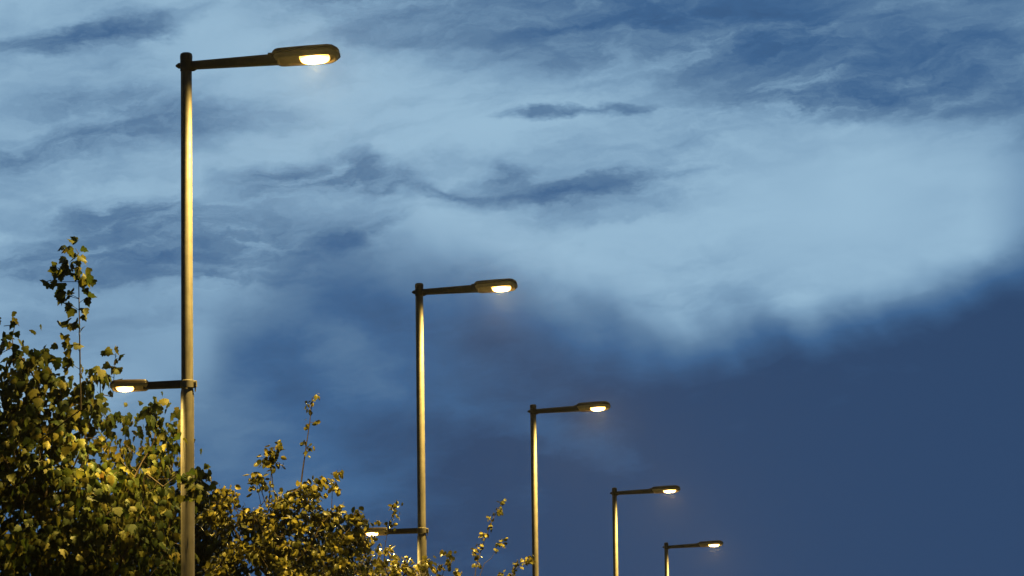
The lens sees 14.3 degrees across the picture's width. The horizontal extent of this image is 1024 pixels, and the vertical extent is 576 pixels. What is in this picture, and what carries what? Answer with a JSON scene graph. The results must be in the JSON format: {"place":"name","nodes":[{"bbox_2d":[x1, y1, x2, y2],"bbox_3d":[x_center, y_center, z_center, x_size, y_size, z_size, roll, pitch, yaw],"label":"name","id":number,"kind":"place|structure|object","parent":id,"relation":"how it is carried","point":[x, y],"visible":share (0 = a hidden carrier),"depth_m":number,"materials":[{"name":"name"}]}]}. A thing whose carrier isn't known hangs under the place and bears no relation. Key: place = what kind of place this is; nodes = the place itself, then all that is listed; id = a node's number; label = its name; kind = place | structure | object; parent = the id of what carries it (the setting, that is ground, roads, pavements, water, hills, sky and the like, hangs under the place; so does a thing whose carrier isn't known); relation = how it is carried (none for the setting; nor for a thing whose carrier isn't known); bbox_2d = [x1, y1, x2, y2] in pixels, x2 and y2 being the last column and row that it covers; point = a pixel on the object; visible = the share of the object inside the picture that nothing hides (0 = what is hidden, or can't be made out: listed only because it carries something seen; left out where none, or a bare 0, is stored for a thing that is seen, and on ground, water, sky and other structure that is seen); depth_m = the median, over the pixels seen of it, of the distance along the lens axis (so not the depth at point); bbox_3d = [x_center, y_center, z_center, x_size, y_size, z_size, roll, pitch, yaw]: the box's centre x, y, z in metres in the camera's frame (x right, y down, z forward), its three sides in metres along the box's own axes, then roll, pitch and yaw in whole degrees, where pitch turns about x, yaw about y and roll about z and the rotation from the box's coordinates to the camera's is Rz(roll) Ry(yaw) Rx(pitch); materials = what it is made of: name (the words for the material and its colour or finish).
{"place":"outdoors","nodes":[
{"label":"outdoors","id":0,"kind":"place"},
{"bbox_2d":[0,0,1023,575],"label":"sky","id":1,"kind":"structure","parent":0,"point":[781,241],"materials":[{"name":"blue"}]},
{"label":"ground","id":2,"kind":"structure","parent":0,"visible":0},
{"bbox_2d":[68,466,373,575],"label":"leafy tree","id":3,"kind":"object","parent":2,"relation":"on","point":[206,547],"visible":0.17,"depth_m":58.26,"materials":[{"name":"green plant"}]},
{"bbox_2d":[471,499,535,575],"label":"leafy tree","id":4,"kind":"object","parent":2,"relation":"on","point":[499,512],"visible":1,"depth_m":66.43,"materials":[{"name":"green plant"}]},
{"bbox_3d":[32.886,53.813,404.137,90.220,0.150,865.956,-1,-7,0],"label":"verge","id":5,"kind":"structure","parent":2,"relation":"on","visible":0},
{"bbox_2d":[0,236,211,575],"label":"leafy tree","id":6,"kind":"object","parent":5,"relation":"on","point":[54,545],"visible":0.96,"depth_m":45.00,"materials":[{"name":"green plant"}]},
{"bbox_2d":[110,44,340,575],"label":"street lamp","id":7,"kind":"object","parent":5,"relation":"on","point":[317,54],"visible":1,"depth_m":44.89,"materials":[{"name":"grey metal"}]},
{"bbox_2d":[195,393,386,575],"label":"leafy tree","id":8,"kind":"object","parent":5,"relation":"on","point":[214,515],"visible":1,"depth_m":46.78,"materials":[{"name":"green plant"}]},
{"bbox_2d":[353,500,461,575],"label":"leafy tree","id":9,"kind":"object","parent":5,"relation":"on","point":[397,570],"visible":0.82,"depth_m":63.30,"materials":[{"name":"green plant"}]},
{"bbox_2d":[362,278,517,575],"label":"street lamp","id":10,"kind":"object","parent":5,"relation":"on","point":[487,286],"visible":0.89,"depth_m":64.50,"materials":[{"name":"grey metal"}]},
{"bbox_2d":[527,401,610,575],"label":"street lamp","id":11,"kind":"object","parent":5,"relation":"on","point":[533,411],"visible":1,"depth_m":83.62,"materials":[{"name":"grey metal"}]},
{"bbox_2d":[610,485,679,575],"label":"street lamp","id":12,"kind":"object","parent":5,"relation":"on","point":[614,493],"visible":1,"depth_m":104.92,"materials":[{"name":"grey metal"}]},
{"bbox_2d":[662,540,722,575],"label":"street lamp","id":13,"kind":"object","parent":5,"relation":"on","point":[714,543],"visible":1,"depth_m":126.02,"materials":[{"name":"grey metal"}]}
]}

